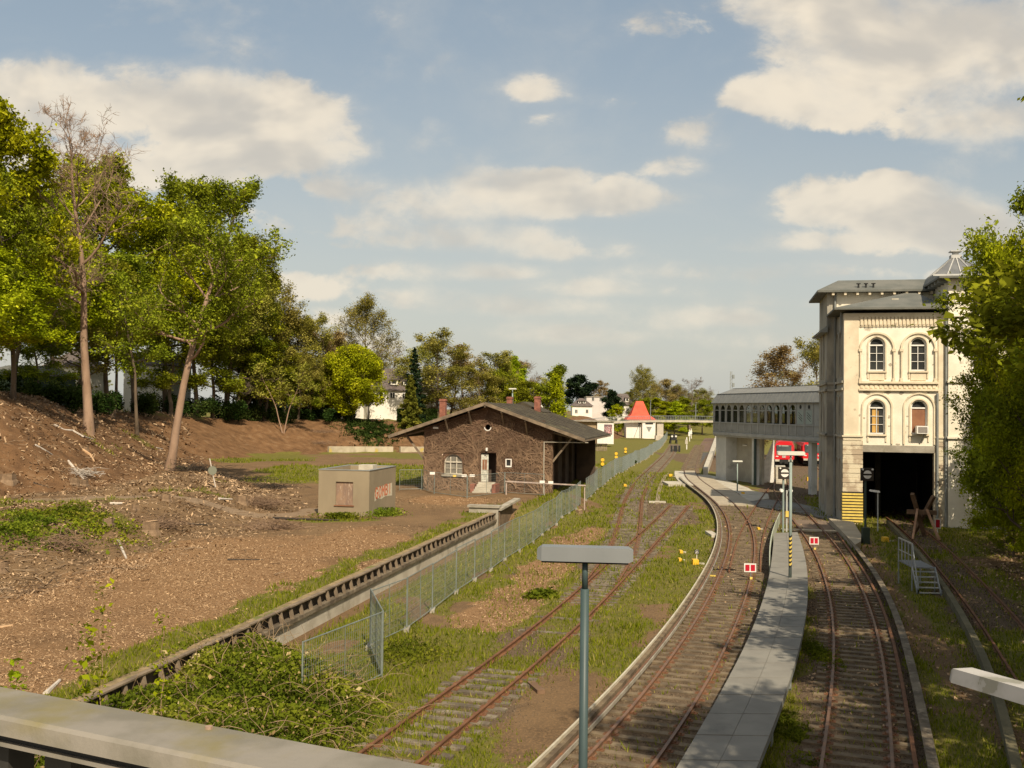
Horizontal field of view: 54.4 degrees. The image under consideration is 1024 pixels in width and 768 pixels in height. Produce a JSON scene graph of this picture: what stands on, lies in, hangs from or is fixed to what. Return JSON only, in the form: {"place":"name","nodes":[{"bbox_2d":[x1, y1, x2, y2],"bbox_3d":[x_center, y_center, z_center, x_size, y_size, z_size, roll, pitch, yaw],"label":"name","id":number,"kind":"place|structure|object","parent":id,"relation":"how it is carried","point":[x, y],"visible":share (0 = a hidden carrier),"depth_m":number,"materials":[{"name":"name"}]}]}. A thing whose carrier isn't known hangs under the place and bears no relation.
{"place":"outdoors","nodes":[
{"label":"outdoors","id":0,"kind":"place"},
{"bbox_2d":[0,687,435,767],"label":"bridge railing","id":1,"kind":"object","parent":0,"point":[56,732],"visible":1,"depth_m":1.82,"materials":[{"name":"grey paint"}]},
{"bbox_2d":[0,391,1023,767],"bbox_3d":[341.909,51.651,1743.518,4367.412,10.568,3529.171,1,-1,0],"label":"ground","id":2,"kind":"structure","parent":0,"point":[536,727],"depth_m":43.42,"materials":[{"name":"soil"}]},
{"bbox_2d":[0,163,57,400],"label":"slim tree","id":3,"kind":"object","parent":2,"relation":"on","point":[7,229],"visible":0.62,"depth_m":75.39,"materials":[{"name":"green plant"}]},
{"bbox_2d":[0,317,79,383],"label":"leafy tree","id":4,"kind":"object","parent":2,"relation":"on","point":[29,370],"visible":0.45,"depth_m":94.42,"materials":[{"name":"green plant"}]},
{"bbox_2d":[0,241,82,360],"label":"leafy tree","id":5,"kind":"object","parent":2,"relation":"on","point":[15,303],"visible":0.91,"depth_m":73.73,"materials":[{"name":"green plant"}]},
{"bbox_2d":[0,96,88,324],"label":"leafy tree","id":6,"kind":"object","parent":2,"relation":"on","point":[15,142],"visible":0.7,"depth_m":76.83,"materials":[{"name":"green plant"}]},
{"bbox_2d":[0,375,91,412],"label":"bush","id":7,"kind":"object","parent":2,"relation":"on","point":[59,393],"visible":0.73,"depth_m":91.12,"materials":[{"name":"green plant"}]},
{"bbox_2d":[2,199,94,381],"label":"leafy tree","id":8,"kind":"object","parent":2,"relation":"on","point":[55,319],"visible":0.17,"depth_m":92.20,"materials":[{"name":"green plant"}]},
{"bbox_2d":[6,188,119,367],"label":"leafy tree","id":9,"kind":"object","parent":2,"relation":"on","point":[93,318],"visible":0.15,"depth_m":106.91,"materials":[{"name":"green plant"}]},
{"bbox_2d":[0,502,130,559],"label":"weeds","id":10,"kind":"object","parent":2,"relation":"on","point":[27,522],"visible":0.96,"depth_m":44.83,"materials":[{"name":"green plant"}]},
{"bbox_2d":[32,525,99,551],"bbox_3d":[-20.386,6.792,43.674,4.416,1.101,4.172,2,-2,-34],"label":"brush pile","id":11,"kind":"object","parent":2,"relation":"on","point":[55,545],"visible":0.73,"depth_m":43.27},
{"bbox_2d":[0,502,152,537],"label":"weeds","id":12,"kind":"object","parent":2,"relation":"on","point":[74,509],"visible":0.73,"depth_m":49.45,"materials":[{"name":"green plant"}]},
{"bbox_2d":[9,97,152,436],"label":"bare tree","id":13,"kind":"object","parent":2,"relation":"on","point":[88,421],"visible":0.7,"depth_m":83.23,"materials":[{"name":"brown plant"}]},
{"bbox_2d":[30,260,169,390],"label":"leafy tree","id":14,"kind":"object","parent":2,"relation":"on","point":[97,370],"visible":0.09,"depth_m":113.84,"materials":[{"name":"green plant"}]},
{"bbox_2d":[77,390,123,414],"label":"bush","id":15,"kind":"object","parent":2,"relation":"on","point":[100,402],"visible":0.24,"depth_m":107.17,"materials":[{"name":"green plant"}]},
{"bbox_2d":[43,507,176,558],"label":"weeds","id":16,"kind":"object","parent":2,"relation":"on","point":[102,530],"visible":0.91,"depth_m":47.72,"materials":[{"name":"green plant"}]},
{"bbox_2d":[89,259,153,419],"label":"slim tree","id":17,"kind":"object","parent":2,"relation":"on","point":[122,266],"visible":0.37,"depth_m":114.08,"materials":[{"name":"green plant"}]},
{"bbox_2d":[70,249,181,412],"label":"leafy tree","id":18,"kind":"object","parent":2,"relation":"on","point":[134,263],"visible":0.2,"depth_m":121.82,"materials":[{"name":"green plant"}]},
{"bbox_2d":[92,390,160,416],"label":"bush","id":19,"kind":"object","parent":2,"relation":"on","point":[147,403],"visible":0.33,"depth_m":127.69,"materials":[{"name":"green plant"}]},
{"bbox_2d":[46,148,212,412],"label":"leafy tree","id":20,"kind":"object","parent":2,"relation":"on","point":[121,241],"visible":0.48,"depth_m":129.64,"materials":[{"name":"green plant"}]},
{"bbox_2d":[88,268,170,436],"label":"slim tree","id":21,"kind":"object","parent":2,"relation":"on","point":[134,368],"visible":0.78,"depth_m":107.99,"materials":[{"name":"green plant"}]},
{"bbox_2d":[123,346,191,411],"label":"white house","id":22,"kind":"structure","parent":2,"relation":"on","point":[127,393],"depth_m":152.06,"materials":[{"name":"paint"}]},
{"bbox_2d":[0,390,317,608],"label":"bank litter","id":23,"kind":"object","parent":2,"relation":"on","point":[143,468],"visible":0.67,"depth_m":64.59,"materials":[{"name":"plant"}]},
{"bbox_2d":[123,318,220,415],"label":"leafy tree","id":24,"kind":"object","parent":2,"relation":"on","point":[163,382],"visible":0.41,"depth_m":138.40,"materials":[{"name":"green plant"}]},
{"bbox_2d":[130,393,215,417],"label":"bush","id":25,"kind":"object","parent":2,"relation":"on","point":[208,403],"visible":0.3,"depth_m":140.30,"materials":[{"name":"green plant"}]},
{"bbox_2d":[129,167,244,412],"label":"leafy tree","id":26,"kind":"object","parent":2,"relation":"on","point":[181,192],"visible":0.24,"depth_m":138.32,"materials":[{"name":"green plant"}]},
{"bbox_2d":[145,205,248,413],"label":"leafy tree","id":27,"kind":"object","parent":2,"relation":"on","point":[224,335],"visible":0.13,"depth_m":145.73,"materials":[{"name":"green plant"}]},
{"bbox_2d":[115,174,297,470],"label":"leafy tree","id":28,"kind":"object","parent":2,"relation":"on","point":[223,195],"visible":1,"depth_m":82.76,"materials":[{"name":"green plant"}]},
{"bbox_2d":[182,394,247,422],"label":"bush","id":29,"kind":"object","parent":2,"relation":"on","point":[234,409],"visible":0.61,"depth_m":150.89,"materials":[{"name":"green plant"}]},
{"bbox_2d":[174,320,256,418],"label":"leafy tree","id":30,"kind":"object","parent":2,"relation":"on","point":[222,355],"visible":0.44,"depth_m":149.21,"materials":[{"name":"green plant"}]},
{"bbox_2d":[0,391,458,599],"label":"fallen twigs","id":31,"kind":"object","parent":2,"relation":"on","point":[27,570],"visible":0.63,"depth_m":56.03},
{"bbox_2d":[22,609,440,767],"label":"bramble thicket","id":32,"kind":"object","parent":2,"relation":"on","point":[264,661],"visible":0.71,"depth_m":25.08,"materials":[{"name":"green plant"}]},
{"bbox_2d":[64,621,98,701],"bbox_3d":[-8.130,5.571,18.817,0.619,2.201,0.566,1,-1,0],"label":"wild shoot","id":33,"kind":"object","parent":32,"relation":"on","point":[84,664],"visible":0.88,"depth_m":18.82,"materials":[{"name":"green plant"}]},
{"bbox_2d":[85,578,114,704],"bbox_3d":[-8.222,5.432,19.845,0.544,3.071,0.528,1,-2,-13],"label":"wild shoot","id":34,"kind":"object","parent":32,"relation":"on","point":[93,629],"visible":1,"depth_m":19.86,"materials":[{"name":"green plant"}]},
{"bbox_2d":[176,262,290,402],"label":"leafy tree","id":35,"kind":"object","parent":2,"relation":"on","point":[252,325],"visible":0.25,"depth_m":152.48,"materials":[{"name":"green plant"}]},
{"bbox_2d":[184,229,288,400],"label":"leafy tree","id":36,"kind":"object","parent":2,"relation":"on","point":[270,269],"visible":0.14,"depth_m":157.15,"materials":[{"name":"green plant"}]},
{"bbox_2d":[200,283,297,415],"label":"leafy tree","id":37,"kind":"object","parent":2,"relation":"on","point":[259,339],"visible":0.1,"depth_m":155.59,"materials":[{"name":"green plant"}]},
{"bbox_2d":[215,399,297,424],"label":"bush","id":38,"kind":"object","parent":2,"relation":"on","point":[255,412],"visible":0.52,"depth_m":156.92,"materials":[{"name":"green plant"}]},
{"bbox_2d":[36,513,496,761],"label":"loading platform wall","id":39,"kind":"structure","parent":2,"relation":"on","point":[316,608],"depth_m":37.34,"materials":[{"name":"concrete"}]},
{"bbox_2d":[232,340,301,421],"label":"leafy tree","id":40,"kind":"object","parent":2,"relation":"on","point":[268,350],"visible":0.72,"depth_m":156.92,"materials":[{"name":"green plant"}]},
{"bbox_2d":[233,273,308,415],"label":"leafy tree","id":41,"kind":"object","parent":2,"relation":"on","point":[288,300],"visible":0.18,"depth_m":161.21,"materials":[{"name":"green plant"}]},
{"bbox_2d":[227,518,317,532],"bbox_3d":[-13.503,7.918,56.280,4.970,1.074,4.257,1,-2,-26],"label":"brush pile","id":42,"kind":"object","parent":2,"relation":"on","point":[269,526],"visible":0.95,"depth_m":56.01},
{"bbox_2d":[248,360,319,433],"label":"sapling","id":43,"kind":"object","parent":2,"relation":"on","point":[297,379],"visible":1,"depth_m":152.89,"materials":[{"name":"green plant"}]},
{"bbox_2d":[248,302,331,410],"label":"leafy tree","id":44,"kind":"object","parent":2,"relation":"on","point":[307,324],"visible":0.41,"depth_m":163.45,"materials":[{"name":"green plant"}]},
{"bbox_2d":[270,349,333,419],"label":"leafy tree","id":45,"kind":"object","parent":2,"relation":"on","point":[314,376],"visible":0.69,"depth_m":161.62,"materials":[{"name":"green plant"}]},
{"bbox_2d":[0,496,607,694],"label":"wood chips","id":46,"kind":"object","parent":2,"relation":"on","point":[110,615],"visible":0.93,"depth_m":36.96,"materials":[{"name":"wood"}]},
{"bbox_2d":[290,311,340,404],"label":"leafy tree","id":47,"kind":"object","parent":2,"relation":"on","point":[322,320],"visible":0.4,"depth_m":167.88,"materials":[{"name":"green plant"}]},
{"bbox_2d":[301,588,383,700],"bbox_3d":[-4.470,7.734,29.401,1.253,2.000,7.616,1,-1,5],"label":"site fence","id":48,"kind":"object","parent":2,"relation":"on","point":[381,636],"visible":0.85,"depth_m":29.08,"materials":[{"name":"metal"}]},
{"bbox_2d":[315,343,388,420],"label":"maple tree","id":49,"kind":"object","parent":2,"relation":"on","point":[355,373],"visible":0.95,"depth_m":164.53,"materials":[{"name":"green plant"}]},
{"bbox_2d":[318,464,395,516],"bbox_3d":[-10.238,7.094,66.284,3.474,3.440,5.600,0,-1,11],"label":"concrete hut","id":50,"kind":"object","parent":2,"relation":"on","point":[363,488],"visible":0.98,"depth_m":63.78,"materials":[{"name":"concrete"}]},
{"bbox_2d":[325,415,404,446],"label":"bush","id":51,"kind":"object","parent":2,"relation":"on","point":[367,434],"visible":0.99,"depth_m":164.53,"materials":[{"name":"green plant"}]},
{"bbox_2d":[331,292,406,370],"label":"tall tree","id":52,"kind":"object","parent":2,"relation":"on","point":[360,314],"visible":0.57,"depth_m":205.45,"materials":[{"name":"green plant"}]},
{"bbox_2d":[327,446,423,452],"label":"ruined wall","id":53,"kind":"structure","parent":2,"relation":"on","point":[345,449],"depth_m":155.83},
{"bbox_2d":[369,366,406,419],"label":"white house","id":54,"kind":"structure","parent":2,"relation":"on","point":[396,397],"depth_m":187.96,"materials":[{"name":"paint"}]},
{"bbox_2d":[324,630,486,676],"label":"weeds","id":55,"kind":"object","parent":2,"relation":"on","point":[407,651],"visible":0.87,"depth_m":32.44,"materials":[{"name":"green plant"}]},
{"bbox_2d":[397,374,421,428],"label":"golden conifer","id":56,"kind":"object","parent":2,"relation":"on","point":[410,407],"visible":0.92,"depth_m":170.49,"materials":[{"name":"green plant"}]},
{"bbox_2d":[386,345,444,403],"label":"leafy tree","id":57,"kind":"object","parent":2,"relation":"on","point":[423,354],"visible":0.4,"depth_m":191.42,"materials":[{"name":"green plant"}]},
{"bbox_2d":[390,327,480,417],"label":"leafy tree","id":58,"kind":"object","parent":2,"relation":"on","point":[431,377],"visible":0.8,"depth_m":180.18,"materials":[{"name":"green plant"}]},
{"bbox_2d":[426,342,496,410],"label":"leafy tree","id":59,"kind":"object","parent":2,"relation":"on","point":[461,363],"visible":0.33,"depth_m":187.28,"materials":[{"name":"green plant"}]},
{"bbox_2d":[399,469,552,497],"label":"site fence","id":60,"kind":"object","parent":2,"relation":"on","point":[464,475],"visible":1,"depth_m":79.85,"materials":[{"name":"metal"}]},
{"bbox_2d":[439,364,519,410],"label":"leafy tree","id":61,"kind":"object","parent":2,"relation":"on","point":[465,384],"visible":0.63,"depth_m":177.22,"materials":[{"name":"green plant"}]},
{"bbox_2d":[467,498,519,530],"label":"loading ramp","id":62,"kind":"structure","parent":2,"relation":"on","point":[503,512],"depth_m":66.21,"materials":[{"name":"concrete"}]},
{"bbox_2d":[471,350,522,399],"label":"leafy tree","id":63,"kind":"object","parent":2,"relation":"on","point":[505,356],"visible":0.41,"depth_m":188.59,"materials":[{"name":"green plant"}]},
{"bbox_2d":[388,396,610,493],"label":"goods shed","id":64,"kind":"structure","parent":2,"relation":"on","point":[573,443],"depth_m":83.83,"materials":[{"name":"brown brick"}]},
{"bbox_2d":[423,409,552,493],"bbox_3d":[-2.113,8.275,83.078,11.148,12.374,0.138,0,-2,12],"label":"bare creeper","id":65,"kind":"object","parent":64,"relation":"attached to","point":[436,454],"visible":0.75,"depth_m":83.17,"materials":[{"name":"plant"}]},
{"bbox_2d":[0,408,1023,767],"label":"grass","id":66,"kind":"structure","parent":2,"relation":"on","point":[618,642],"depth_m":36.89,"materials":[{"name":"plant"}]},
{"bbox_2d":[365,432,666,650],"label":"site fence","id":67,"kind":"object","parent":2,"relation":"on","point":[628,460],"visible":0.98,"depth_m":54.18,"materials":[{"name":"metal"}]},
{"bbox_2d":[355,505,694,767],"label":"railway track","id":68,"kind":"structure","parent":2,"relation":"on","point":[469,676],"depth_m":28.93,"materials":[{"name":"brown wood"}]},
{"bbox_2d":[533,363,572,410],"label":"leafy tree","id":69,"kind":"object","parent":2,"relation":"on","point":[545,389],"visible":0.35,"depth_m":173.52,"materials":[{"name":"green plant"}]},
{"bbox_2d":[548,372,568,416],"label":"birch tree","id":70,"kind":"object","parent":2,"relation":"on","point":[557,401],"visible":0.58,"depth_m":164.96,"materials":[{"name":"green plant"}]},
{"bbox_2d":[563,374,598,404],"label":"pine tree","id":71,"kind":"object","parent":2,"relation":"on","point":[576,382],"visible":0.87,"depth_m":358.74,"materials":[{"name":"green plant"}]},
{"bbox_2d":[537,544,632,767],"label":"street lamp","id":72,"kind":"object","parent":2,"relation":"on","point":[585,555],"visible":1,"depth_m":12.85,"materials":[{"name":"metal"}]},
{"bbox_2d":[528,477,721,767],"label":"kerb","id":73,"kind":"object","parent":2,"relation":"on","point":[558,751],"visible":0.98,"depth_m":29.42,"materials":[{"name":"concrete"}]},
{"bbox_2d":[574,444,679,585],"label":"railway track","id":74,"kind":"structure","parent":2,"relation":"on","point":[662,461],"depth_m":76.44,"materials":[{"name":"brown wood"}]},
{"bbox_2d":[624,401,654,438],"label":"signal box","id":75,"kind":"object","parent":2,"relation":"on","point":[646,430],"visible":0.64,"depth_m":292.91,"materials":[{"name":"white paint"}]},
{"bbox_2d":[628,364,662,411],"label":"leafy tree","id":76,"kind":"object","parent":2,"relation":"on","point":[642,379],"visible":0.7,"depth_m":329.59,"materials":[{"name":"green plant"}]},
{"bbox_2d":[583,400,712,439],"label":"footbridge","id":77,"kind":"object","parent":2,"relation":"on","point":[659,435],"visible":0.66,"depth_m":275.88,"materials":[{"name":"metal"}]},
{"bbox_2d":[297,491,1023,767],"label":"ballast stones","id":78,"kind":"object","parent":2,"relation":"on","point":[906,673],"visible":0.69,"depth_m":36.33,"materials":[{"name":"gravel"}]},
{"bbox_2d":[559,445,764,767],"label":"railway track","id":79,"kind":"structure","parent":2,"relation":"on","point":[694,454],"depth_m":31.22,"materials":[{"name":"metal"}]},
{"bbox_2d":[698,475,754,505],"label":"track crossing","id":80,"kind":"object","parent":79,"relation":"on","point":[733,496],"visible":0.82,"depth_m":99.04,"materials":[{"name":"concrete"}]},
{"bbox_2d":[677,532,807,767],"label":"walkway","id":81,"kind":"structure","parent":2,"relation":"on","point":[737,728],"depth_m":27.55,"materials":[{"name":"grey concrete"}]},
{"bbox_2d":[776,451,804,577],"bbox_3d":[12.518,5.855,44.748,1.244,5.652,0.320,1,-1,0],"label":"street lamp","id":82,"kind":"object","parent":81,"relation":"on","point":[790,453],"visible":1,"depth_m":44.69,"materials":[{"name":"metal"}]},
{"bbox_2d":[728,482,788,572],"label":"railway track","id":83,"kind":"structure","parent":2,"relation":"on","point":[764,528],"depth_m":70.01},
{"bbox_2d":[711,385,818,494],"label":"covered footbridge","id":84,"kind":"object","parent":2,"relation":"on","point":[737,435],"visible":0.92,"depth_m":110.08,"materials":[{"name":"grey metal"}]},
{"bbox_2d":[743,343,812,462],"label":"leafy tree","id":85,"kind":"object","parent":2,"relation":"on","point":[773,360],"visible":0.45,"depth_m":160.74,"materials":[{"name":"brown plant"}]},
{"bbox_2d":[773,333,818,422],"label":"leafy tree","id":86,"kind":"object","parent":2,"relation":"on","point":[812,353],"visible":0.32,"depth_m":168.14,"materials":[{"name":"green plant"}]},
{"bbox_2d":[772,706,840,767],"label":"weeds","id":87,"kind":"object","parent":2,"relation":"on","point":[798,734],"visible":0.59,"depth_m":24.70,"materials":[{"name":"green plant"}]},
{"bbox_2d":[801,635,848,672],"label":"weeds","id":88,"kind":"object","parent":2,"relation":"on","point":[818,651],"visible":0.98,"depth_m":32.95,"materials":[{"name":"green plant"}]},
{"bbox_2d":[643,518,1023,766],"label":"dead leaves","id":89,"kind":"object","parent":2,"relation":"on","point":[913,713],"visible":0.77,"depth_m":44.17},
{"bbox_2d":[769,466,913,767],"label":"railway track","id":90,"kind":"structure","parent":2,"relation":"on","point":[826,743],"depth_m":31.20,"materials":[{"name":"metal"}]},
{"bbox_2d":[836,532,939,767],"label":"kerb","id":91,"kind":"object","parent":2,"relation":"on","point":[928,744],"visible":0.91,"depth_m":29.66,"materials":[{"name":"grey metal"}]},
{"bbox_2d":[809,250,1020,528],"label":"station building","id":92,"kind":"structure","parent":2,"relation":"on","point":[883,384],"depth_m":72.59,"materials":[{"name":"paint"}]},
{"bbox_2d":[867,338,886,372],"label":"window","id":93,"kind":"structure","parent":92,"relation":"in","point":[876,345],"depth_m":72.70,"materials":[{"name":"white paint"}]},
{"bbox_2d":[867,400,886,435],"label":"window","id":94,"kind":"structure","parent":92,"relation":"in","point":[876,407],"depth_m":72.58,"materials":[{"name":"white paint"}]},
{"bbox_2d":[908,338,928,372],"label":"window","id":95,"kind":"structure","parent":92,"relation":"in","point":[917,346],"depth_m":72.12,"materials":[{"name":"white paint"}]},
{"bbox_2d":[898,537,941,595],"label":"step platform","id":96,"kind":"structure","parent":2,"relation":"on","point":[914,563],"depth_m":45.20,"materials":[{"name":"metal"}]},
{"bbox_2d":[880,510,1023,714],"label":"railway track","id":97,"kind":"structure","parent":2,"relation":"on","point":[979,624],"depth_m":45.03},
{"bbox_2d":[907,493,940,540],"bbox_3d":[26.490,8.527,64.294,1.800,2.982,3.796,0,-2,15],"label":"buffer stop","id":98,"kind":"object","parent":97,"relation":"on","point":[920,515],"visible":1,"depth_m":64.45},
{"bbox_2d":[886,520,1022,767],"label":"kerb wall","id":99,"kind":"structure","parent":2,"relation":"on","point":[1008,736],"depth_m":32.09,"materials":[{"name":"concrete"}]},
{"bbox_2d":[890,96,1023,393],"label":"tree","id":100,"kind":"object","parent":2,"relation":"on","point":[1005,319],"visible":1,"depth_m":26.25,"materials":[{"name":"green plant"}]},
{"bbox_2d":[923,181,1023,531],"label":"tree","id":101,"kind":"object","parent":2,"relation":"on","point":[988,469],"visible":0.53,"depth_m":51.76,"materials":[{"name":"green plant"}]},
{"bbox_2d":[939,332,1023,532],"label":"tree","id":102,"kind":"object","parent":2,"relation":"on","point":[967,380],"visible":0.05,"depth_m":57.49,"materials":[{"name":"green plant"}]},
{"bbox_2d":[950,668,1023,704],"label":"street lamp","id":103,"kind":"object","parent":2,"relation":"on","point":[1003,687],"visible":1,"depth_m":9.65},
{"bbox_2d":[962,221,1023,563],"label":"tree","id":104,"kind":"object","parent":2,"relation":"on","point":[1001,441],"visible":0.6,"depth_m":49.34,"materials":[{"name":"green plant"}]},
{"bbox_2d":[971,463,1023,554],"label":"bank tree","id":105,"kind":"object","parent":2,"relation":"on","point":[1001,534],"visible":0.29,"depth_m":57.24,"materials":[{"name":"green plant"}]},
{"bbox_2d":[0,0,1023,413],"label":"sky","id":106,"kind":"structure","parent":0,"point":[603,190],"materials":[{"name":"blue"}]},
{"bbox_2d":[829,518,860,549],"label":"pavement","id":107,"kind":"structure","parent":0,"point":[849,530],"depth_m":65.07,"materials":[{"name":"concrete"}]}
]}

